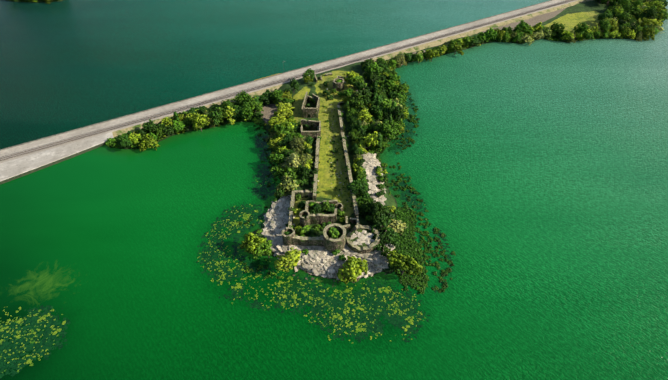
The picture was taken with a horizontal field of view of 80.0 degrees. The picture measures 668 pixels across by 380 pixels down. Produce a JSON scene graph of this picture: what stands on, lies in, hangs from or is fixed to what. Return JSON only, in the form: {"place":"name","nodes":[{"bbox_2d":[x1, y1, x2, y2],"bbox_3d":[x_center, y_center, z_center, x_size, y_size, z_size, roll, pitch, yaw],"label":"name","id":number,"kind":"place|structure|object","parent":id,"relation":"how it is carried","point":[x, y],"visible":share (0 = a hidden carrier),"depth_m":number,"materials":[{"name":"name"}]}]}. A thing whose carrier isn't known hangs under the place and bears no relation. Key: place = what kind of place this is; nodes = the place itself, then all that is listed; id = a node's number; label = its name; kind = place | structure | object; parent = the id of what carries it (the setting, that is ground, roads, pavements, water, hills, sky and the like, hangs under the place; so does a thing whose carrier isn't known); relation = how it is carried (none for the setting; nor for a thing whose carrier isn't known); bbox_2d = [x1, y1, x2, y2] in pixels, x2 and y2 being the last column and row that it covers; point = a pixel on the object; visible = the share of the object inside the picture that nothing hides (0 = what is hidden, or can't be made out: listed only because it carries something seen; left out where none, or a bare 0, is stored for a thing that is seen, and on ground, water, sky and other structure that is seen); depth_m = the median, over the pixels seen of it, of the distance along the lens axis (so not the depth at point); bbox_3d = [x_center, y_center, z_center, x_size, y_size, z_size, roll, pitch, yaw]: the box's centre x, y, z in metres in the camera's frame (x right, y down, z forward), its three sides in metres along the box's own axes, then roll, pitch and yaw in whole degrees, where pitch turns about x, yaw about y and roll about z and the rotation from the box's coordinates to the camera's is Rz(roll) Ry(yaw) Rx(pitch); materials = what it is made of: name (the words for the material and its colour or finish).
{"place":"outdoors","nodes":[
{"label":"outdoors","id":0,"kind":"place"},
{"bbox_2d":[0,0,592,184],"bbox_3d":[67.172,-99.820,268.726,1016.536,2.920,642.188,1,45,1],"label":"causeway road","id":1,"kind":"structure","parent":0,"point":[16,167],"depth_m":210.16,"materials":[{"name":"concrete"}]},
{"bbox_2d":[0,0,565,157],"bbox_3d":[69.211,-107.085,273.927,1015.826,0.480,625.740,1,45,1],"label":"causeway parapet wall","id":2,"kind":"structure","parent":1,"relation":"on","point":[254,81],"depth_m":225.60,"materials":[{"name":"concrete"}]},
{"bbox_2d":[0,0,573,160],"bbox_3d":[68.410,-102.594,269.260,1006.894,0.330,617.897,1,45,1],"label":"railway track","id":3,"kind":"structure","parent":1,"relation":"on","point":[335,66],"depth_m":230.44,"materials":[{"name":"grey metal"}]},
{"bbox_2d":[6,0,646,279],"bbox_3d":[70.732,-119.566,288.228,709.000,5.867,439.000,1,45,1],"label":"terrain","id":4,"kind":"structure","parent":0,"point":[588,12],"depth_m":199.97,"materials":[{"name":"green plant"}]},
{"bbox_2d":[120,134,131,146],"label":"round tree","id":5,"kind":"object","parent":4,"relation":"on","point":[125,141],"visible":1,"depth_m":185.51,"materials":[{"name":"green plant"}]},
{"bbox_2d":[128,133,140,144],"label":"round tree","id":6,"kind":"object","parent":4,"relation":"on","point":[136,138],"visible":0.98,"depth_m":187.78,"materials":[{"name":"green plant"}]},
{"bbox_2d":[138,119,157,134],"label":"round tree","id":7,"kind":"object","parent":4,"relation":"on","point":[150,126],"visible":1,"depth_m":191.59,"materials":[{"name":"green plant"}]},
{"bbox_2d":[138,134,159,151],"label":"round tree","id":8,"kind":"object","parent":4,"relation":"on","point":[150,140],"visible":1,"depth_m":186.40,"materials":[{"name":"green plant"}]},
{"bbox_2d":[161,117,171,125],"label":"round tree","id":9,"kind":"object","parent":4,"relation":"on","point":[167,120],"visible":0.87,"depth_m":193.66,"materials":[{"name":"green plant"}]},
{"bbox_2d":[160,125,174,135],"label":"round tree","id":10,"kind":"object","parent":4,"relation":"on","point":[168,129],"visible":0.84,"depth_m":192.34,"materials":[{"name":"green plant"}]},
{"bbox_2d":[171,120,185,131],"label":"round tree","id":11,"kind":"object","parent":4,"relation":"on","point":[180,125],"visible":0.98,"depth_m":194.51,"materials":[{"name":"green plant"}]},
{"bbox_2d":[183,116,193,128],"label":"round tree","id":12,"kind":"object","parent":4,"relation":"on","point":[187,121],"visible":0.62,"depth_m":197.33,"materials":[{"name":"green plant"}]},
{"bbox_2d":[189,112,209,131],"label":"round tree","id":13,"kind":"object","parent":4,"relation":"on","point":[199,120],"visible":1,"depth_m":193.41,"materials":[{"name":"green plant"}]},
{"bbox_2d":[210,107,221,124],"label":"round tree","id":14,"kind":"object","parent":4,"relation":"on","point":[214,114],"visible":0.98,"depth_m":198.49,"materials":[{"name":"green plant"}]},
{"bbox_2d":[216,107,228,124],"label":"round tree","id":15,"kind":"object","parent":4,"relation":"on","point":[219,109],"visible":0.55,"depth_m":199.48,"materials":[{"name":"green plant"}]},
{"bbox_2d":[221,99,234,109],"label":"round tree","id":16,"kind":"object","parent":4,"relation":"on","point":[226,104],"visible":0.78,"depth_m":204.84,"materials":[{"name":"green plant"}]},
{"bbox_2d":[223,106,234,124],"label":"round tree","id":17,"kind":"object","parent":4,"relation":"on","point":[228,113],"visible":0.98,"depth_m":199.10,"materials":[{"name":"green plant"}]},
{"bbox_2d":[230,107,248,120],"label":"round tree","id":18,"kind":"object","parent":4,"relation":"on","point":[236,112],"visible":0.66,"depth_m":200.31,"materials":[{"name":"green plant"}]},
{"bbox_2d":[233,90,252,103],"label":"round tree","id":19,"kind":"object","parent":4,"relation":"on","point":[242,97],"visible":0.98,"depth_m":207.23,"materials":[{"name":"green plant"}]},
{"bbox_2d":[238,102,252,119],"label":"round tree","id":20,"kind":"object","parent":4,"relation":"on","point":[246,109],"visible":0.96,"depth_m":199.94,"materials":[{"name":"green plant"}]},
{"bbox_2d":[240,232,266,252],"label":"round tree","id":21,"kind":"object","parent":4,"relation":"on","point":[252,241],"visible":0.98,"depth_m":142.09,"materials":[{"name":"green plant"}]},
{"bbox_2d":[247,100,263,113],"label":"round tree","id":22,"kind":"object","parent":4,"relation":"on","point":[254,104],"visible":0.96,"depth_m":204.29,"materials":[{"name":"green plant"}]},
{"bbox_2d":[252,238,272,258],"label":"round tree","id":23,"kind":"object","parent":4,"relation":"on","point":[266,246],"visible":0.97,"depth_m":141.96,"materials":[{"name":"green plant"}]},
{"bbox_2d":[259,89,274,103],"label":"round tree","id":24,"kind":"object","parent":4,"relation":"on","point":[265,96],"visible":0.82,"depth_m":211.10,"materials":[{"name":"green plant"}]},
{"bbox_2d":[267,115,284,127],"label":"round tree","id":25,"kind":"object","parent":4,"relation":"on","point":[272,121],"visible":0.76,"depth_m":193.62,"materials":[{"name":"green plant"}]},
{"bbox_2d":[270,89,282,102],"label":"round tree","id":26,"kind":"object","parent":4,"relation":"on","point":[276,94],"visible":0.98,"depth_m":210.25,"materials":[{"name":"green plant"}]},
{"bbox_2d":[269,165,284,178],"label":"round tree","id":27,"kind":"object","parent":4,"relation":"on","point":[279,170],"visible":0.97,"depth_m":172.16,"materials":[{"name":"green plant"}]},
{"bbox_2d":[267,137,287,148],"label":"round tree","id":28,"kind":"object","parent":4,"relation":"on","point":[274,142],"visible":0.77,"depth_m":183.26,"materials":[{"name":"green plant"}]},
{"bbox_2d":[269,153,286,165],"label":"round tree","id":29,"kind":"object","parent":4,"relation":"on","point":[275,157],"visible":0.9,"depth_m":176.37,"materials":[{"name":"green plant"}]},
{"bbox_2d":[271,124,290,138],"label":"round tree","id":30,"kind":"object","parent":4,"relation":"on","point":[280,129],"visible":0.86,"depth_m":187.16,"materials":[{"name":"green plant"}]},
{"bbox_2d":[271,102,294,118],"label":"round tree","id":31,"kind":"object","parent":4,"relation":"on","point":[284,109],"visible":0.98,"depth_m":195.40,"materials":[{"name":"green plant"}]},
{"bbox_2d":[275,175,294,193],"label":"willow tree","id":32,"kind":"object","parent":4,"relation":"on","point":[287,184],"visible":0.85,"depth_m":163.20,"materials":[{"name":"green plant"}]},
{"bbox_2d":[277,134,296,146],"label":"round tree","id":33,"kind":"object","parent":4,"relation":"on","point":[287,139],"visible":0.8,"depth_m":182.18,"materials":[{"name":"green plant"}]},
{"bbox_2d":[274,248,301,271],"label":"round tree","id":34,"kind":"object","parent":4,"relation":"on","point":[291,256],"visible":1,"depth_m":136.32,"materials":[{"name":"green plant"}]},
{"bbox_2d":[282,153,299,168],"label":"willow tree","id":35,"kind":"object","parent":4,"relation":"on","point":[293,159],"visible":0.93,"depth_m":170.49,"materials":[{"name":"green plant"}]},
{"bbox_2d":[281,167,300,188],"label":"round tree","id":36,"kind":"object","parent":4,"relation":"on","point":[291,172],"visible":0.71,"depth_m":166.18,"materials":[{"name":"green plant"}]},
{"bbox_2d":[290,78,299,92],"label":"round tree","id":37,"kind":"object","parent":4,"relation":"on","point":[294,83],"visible":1,"depth_m":214.92,"materials":[{"name":"green plant"}]},
{"bbox_2d":[288,136,304,155],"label":"willow tree","id":38,"kind":"object","parent":4,"relation":"on","point":[298,145],"visible":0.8,"depth_m":179.15,"materials":[{"name":"green plant"}]},
{"bbox_2d":[296,166,308,180],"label":"round tree","id":39,"kind":"object","parent":4,"relation":"on","point":[304,174],"visible":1,"depth_m":165.27,"materials":[{"name":"green plant"}]},
{"bbox_2d":[296,225,311,234],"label":"shrub","id":40,"kind":"object","parent":4,"relation":"on","point":[303,230],"visible":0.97,"depth_m":147.24,"materials":[{"name":"green plant"}]},
{"bbox_2d":[299,153,314,166],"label":"willow tree","id":41,"kind":"object","parent":4,"relation":"on","point":[305,157],"visible":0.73,"depth_m":174.82,"materials":[{"name":"green plant"}]},
{"bbox_2d":[302,68,314,79],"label":"round tree","id":42,"kind":"object","parent":4,"relation":"on","point":[311,74],"visible":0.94,"depth_m":222.82,"materials":[{"name":"green plant"}]},
{"bbox_2d":[309,203,323,213],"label":"shrub","id":43,"kind":"object","parent":4,"relation":"on","point":[317,207],"visible":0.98,"depth_m":155.77,"materials":[{"name":"green plant"}]},
{"bbox_2d":[258,76,394,287],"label":"rocks","id":44,"kind":"object","parent":4,"relation":"on","point":[321,252],"visible":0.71,"depth_m":144.91,"materials":[{"name":"stone"}]},
{"bbox_2d":[290,82,372,246],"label":"rubble","id":45,"kind":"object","parent":44,"relation":"on","point":[352,240],"visible":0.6,"depth_m":144.44,"materials":[{"name":"grey stone"}]},
{"bbox_2d":[328,227,339,238],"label":"shrub","id":46,"kind":"object","parent":45,"relation":"on","point":[332,231],"visible":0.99,"depth_m":141.51,"materials":[{"name":"green plant"}]},
{"bbox_2d":[282,72,379,253],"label":"castle ruins","id":47,"kind":"object","parent":4,"relation":"on","point":[330,245],"visible":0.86,"depth_m":151.49,"materials":[{"name":"stone"}]},
{"bbox_2d":[239,91,447,293],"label":"marsh plants","id":48,"kind":"object","parent":4,"relation":"on","point":[414,250],"visible":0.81,"depth_m":148.96,"materials":[{"name":"green plant"}]},
{"bbox_2d":[343,71,355,84],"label":"round tree","id":49,"kind":"object","parent":4,"relation":"on","point":[349,74],"visible":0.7,"depth_m":221.16,"materials":[{"name":"green plant"}]},
{"bbox_2d":[336,255,367,283],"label":"round tree","id":50,"kind":"object","parent":4,"relation":"on","point":[353,269],"visible":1,"depth_m":135.54,"materials":[{"name":"green plant"}]},
{"bbox_2d":[346,106,358,116],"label":"round tree","id":51,"kind":"object","parent":4,"relation":"on","point":[353,111],"visible":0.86,"depth_m":199.42,"materials":[{"name":"green plant"}]},
{"bbox_2d":[343,96,364,109],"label":"round tree","id":52,"kind":"object","parent":4,"relation":"on","point":[355,103],"visible":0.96,"depth_m":199.55,"materials":[{"name":"green plant"}]},
{"bbox_2d":[347,130,360,139],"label":"round tree","id":53,"kind":"object","parent":4,"relation":"on","point":[354,134],"visible":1,"depth_m":186.69,"materials":[{"name":"green plant"}]},
{"bbox_2d":[346,178,367,195],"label":"round tree","id":54,"kind":"object","parent":4,"relation":"on","point":[362,187],"visible":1,"depth_m":158.97,"materials":[{"name":"green plant"}]},
{"bbox_2d":[347,75,366,86],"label":"round tree","id":55,"kind":"object","parent":4,"relation":"on","point":[352,81],"visible":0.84,"depth_m":217.42,"materials":[{"name":"green plant"}]},
{"bbox_2d":[352,163,362,174],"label":"shrub","id":56,"kind":"object","parent":4,"relation":"on","point":[356,167],"visible":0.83,"depth_m":170.47,"materials":[{"name":"green plant"}]},
{"bbox_2d":[354,89,372,103],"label":"round tree","id":57,"kind":"object","parent":4,"relation":"on","point":[364,93],"visible":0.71,"depth_m":204.22,"materials":[{"name":"green plant"}]},
{"bbox_2d":[356,109,372,124],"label":"willow tree","id":58,"kind":"object","parent":4,"relation":"on","point":[363,115],"visible":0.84,"depth_m":195.31,"materials":[{"name":"green plant"}]},
{"bbox_2d":[360,197,373,212],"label":"round tree","id":59,"kind":"object","parent":4,"relation":"on","point":[367,206],"visible":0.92,"depth_m":154.44,"materials":[{"name":"green plant"}]},
{"bbox_2d":[358,131,377,148],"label":"round tree","id":60,"kind":"object","parent":4,"relation":"on","point":[372,139],"visible":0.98,"depth_m":180.01,"materials":[{"name":"green plant"}]},
{"bbox_2d":[364,62,382,74],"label":"round tree","id":61,"kind":"object","parent":4,"relation":"on","point":[371,67],"visible":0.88,"depth_m":227.80,"materials":[{"name":"green plant"}]},
{"bbox_2d":[368,200,385,221],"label":"round tree","id":62,"kind":"object","parent":4,"relation":"on","point":[376,207],"visible":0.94,"depth_m":149.08,"materials":[{"name":"green plant"}]},
{"bbox_2d":[371,92,382,104],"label":"round tree","id":63,"kind":"object","parent":4,"relation":"on","point":[378,97],"visible":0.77,"depth_m":206.57,"materials":[{"name":"green plant"}]},
{"bbox_2d":[367,138,389,151],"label":"willow tree","id":64,"kind":"object","parent":4,"relation":"on","point":[382,144],"visible":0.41,"depth_m":184.96,"materials":[{"name":"green plant"}]},
{"bbox_2d":[376,132,381,148],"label":"tall tree","id":65,"kind":"object","parent":4,"relation":"on","point":[379,139],"visible":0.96,"depth_m":180.06,"materials":[{"name":"green plant"}]},
{"bbox_2d":[371,105,386,114],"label":"round tree","id":66,"kind":"object","parent":4,"relation":"on","point":[377,108],"visible":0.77,"depth_m":200.57,"materials":[{"name":"green plant"}]},
{"bbox_2d":[369,212,393,233],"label":"round tree","id":67,"kind":"object","parent":4,"relation":"on","point":[384,219],"visible":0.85,"depth_m":147.60,"materials":[{"name":"green plant"}]},
{"bbox_2d":[371,232,393,243],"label":"round tree","id":68,"kind":"object","parent":4,"relation":"on","point":[382,236],"visible":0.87,"depth_m":143.91,"materials":[{"name":"green plant"}]},
{"bbox_2d":[374,123,394,141],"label":"round tree","id":69,"kind":"object","parent":4,"relation":"on","point":[385,130],"visible":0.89,"depth_m":185.92,"materials":[{"name":"green plant"}]},
{"bbox_2d":[381,245,390,256],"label":"shrub","id":70,"kind":"object","parent":4,"relation":"on","point":[386,250],"visible":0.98,"depth_m":141.18,"materials":[{"name":"green plant"}]},
{"bbox_2d":[383,80,392,94],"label":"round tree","id":71,"kind":"object","parent":4,"relation":"on","point":[387,84],"visible":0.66,"depth_m":216.19,"materials":[{"name":"green plant"}]},
{"bbox_2d":[381,112,394,121],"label":"round tree","id":72,"kind":"object","parent":4,"relation":"on","point":[385,115],"visible":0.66,"depth_m":198.28,"materials":[{"name":"green plant"}]},
{"bbox_2d":[381,99,398,110],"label":"round tree","id":73,"kind":"object","parent":4,"relation":"on","point":[385,103],"visible":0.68,"depth_m":202.50,"materials":[{"name":"green plant"}]},
{"bbox_2d":[384,227,399,246],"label":"round tree","id":74,"kind":"object","parent":4,"relation":"on","point":[391,233],"visible":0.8,"depth_m":144.32,"materials":[{"name":"green plant"}]},
{"bbox_2d":[388,59,396,68],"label":"round tree","id":75,"kind":"object","parent":4,"relation":"on","point":[391,63],"visible":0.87,"depth_m":236.90,"materials":[{"name":"green plant"}]},
{"bbox_2d":[386,123,400,141],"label":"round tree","id":76,"kind":"object","parent":4,"relation":"on","point":[394,128],"visible":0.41,"depth_m":190.78,"materials":[{"name":"green plant"}]},
{"bbox_2d":[387,73,399,81],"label":"round tree","id":77,"kind":"object","parent":4,"relation":"on","point":[393,77],"visible":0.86,"depth_m":223.69,"materials":[{"name":"green plant"}]},
{"bbox_2d":[387,219,407,234],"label":"willow tree","id":78,"kind":"object","parent":4,"relation":"on","point":[396,225],"visible":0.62,"depth_m":152.04,"materials":[{"name":"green plant"}]},
{"bbox_2d":[391,106,405,120],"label":"round tree","id":79,"kind":"object","parent":4,"relation":"on","point":[398,111],"visible":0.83,"depth_m":198.05,"materials":[{"name":"green plant"}]},
{"bbox_2d":[396,52,406,67],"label":"willow tree","id":80,"kind":"object","parent":4,"relation":"on","point":[401,57],"visible":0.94,"depth_m":243.60,"materials":[{"name":"green plant"}]},
{"bbox_2d":[394,82,409,93],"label":"round tree","id":81,"kind":"object","parent":4,"relation":"on","point":[399,87],"visible":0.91,"depth_m":215.91,"materials":[{"name":"green plant"}]},
{"bbox_2d":[386,251,422,274],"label":"bush","id":82,"kind":"object","parent":4,"relation":"on","point":[394,258],"visible":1,"depth_m":134.49,"materials":[{"name":"green plant"}]},
{"bbox_2d":[425,49,439,61],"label":"round tree","id":83,"kind":"object","parent":4,"relation":"on","point":[431,53],"visible":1,"depth_m":246.28,"materials":[{"name":"green plant"}]},
{"bbox_2d":[448,42,463,54],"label":"round tree","id":84,"kind":"object","parent":4,"relation":"on","point":[457,46],"visible":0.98,"depth_m":253.59,"materials":[{"name":"green plant"}]},
{"bbox_2d":[484,28,496,39],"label":"round tree","id":85,"kind":"object","parent":4,"relation":"on","point":[490,33],"visible":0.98,"depth_m":264.28,"materials":[{"name":"green plant"}]},
{"bbox_2d":[494,28,504,38],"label":"round tree","id":86,"kind":"object","parent":4,"relation":"on","point":[500,34],"visible":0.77,"depth_m":266.83,"materials":[{"name":"green plant"}]},
{"bbox_2d":[514,20,532,34],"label":"round tree","id":87,"kind":"object","parent":4,"relation":"on","point":[522,24],"visible":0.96,"depth_m":269.15,"materials":[{"name":"green plant"}]},
{"bbox_2d":[520,34,534,45],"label":"willow tree","id":88,"kind":"object","parent":4,"relation":"on","point":[529,39],"visible":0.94,"depth_m":265.77,"materials":[{"name":"green plant"}]},
{"bbox_2d":[540,25,551,39],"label":"willow tree","id":89,"kind":"object","parent":4,"relation":"on","point":[547,30],"visible":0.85,"depth_m":270.29,"materials":[{"name":"green plant"}]},
{"bbox_2d":[550,22,564,32],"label":"round tree","id":90,"kind":"object","parent":4,"relation":"on","point":[555,27],"visible":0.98,"depth_m":268.63,"materials":[{"name":"green plant"}]},
{"bbox_2d":[561,31,573,40],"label":"round tree","id":91,"kind":"object","parent":4,"relation":"on","point":[567,34],"visible":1,"depth_m":267.40,"materials":[{"name":"green plant"}]},
{"bbox_2d":[574,22,588,34],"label":"round tree","id":92,"kind":"object","parent":4,"relation":"on","point":[584,24],"visible":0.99,"depth_m":266.62,"materials":[{"name":"green plant"}]},
{"bbox_2d":[582,30,593,39],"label":"round tree","id":93,"kind":"object","parent":4,"relation":"on","point":[588,35],"visible":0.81,"depth_m":267.91,"materials":[{"name":"green plant"}]},
{"bbox_2d":[598,12,612,22],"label":"round tree","id":94,"kind":"object","parent":4,"relation":"on","point":[604,16],"visible":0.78,"depth_m":285.21,"materials":[{"name":"green plant"}]},
{"bbox_2d":[600,20,612,31],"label":"round tree","id":95,"kind":"object","parent":4,"relation":"on","point":[606,25],"visible":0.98,"depth_m":272.01,"materials":[{"name":"green plant"}]},
{"bbox_2d":[620,26,630,36],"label":"round tree","id":96,"kind":"object","parent":4,"relation":"on","point":[624,30],"visible":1,"depth_m":270.28,"materials":[{"name":"green plant"}]},
{"bbox_2d":[619,12,632,20],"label":"round tree","id":97,"kind":"object","parent":4,"relation":"on","point":[625,15],"visible":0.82,"depth_m":282.06,"materials":[{"name":"green plant"}]},
{"bbox_2d":[625,7,640,15],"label":"round tree","id":98,"kind":"object","parent":4,"relation":"on","point":[633,11],"visible":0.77,"depth_m":289.95,"materials":[{"name":"green plant"}]},
{"bbox_2d":[641,25,654,40],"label":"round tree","id":99,"kind":"object","parent":4,"relation":"on","point":[651,30],"visible":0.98,"depth_m":269.93,"materials":[{"name":"green plant"}]},
{"bbox_2d":[641,7,658,18],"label":"round tree","id":100,"kind":"object","parent":4,"relation":"on","point":[650,13],"visible":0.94,"depth_m":283.28,"materials":[{"name":"green plant"}]},
{"bbox_2d":[0,0,667,379],"bbox_3d":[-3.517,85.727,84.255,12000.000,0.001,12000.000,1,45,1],"label":"lake water","id":101,"kind":"structure","parent":0,"point":[536,170],"depth_m":166.02,"materials":[{"name":"green liquid"}]},
{"bbox_2d":[0,89,453,377],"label":"water lilies","id":102,"kind":"object","parent":101,"relation":"on","point":[38,347],"visible":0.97,"depth_m":132.78,"materials":[{"name":"green plant"}]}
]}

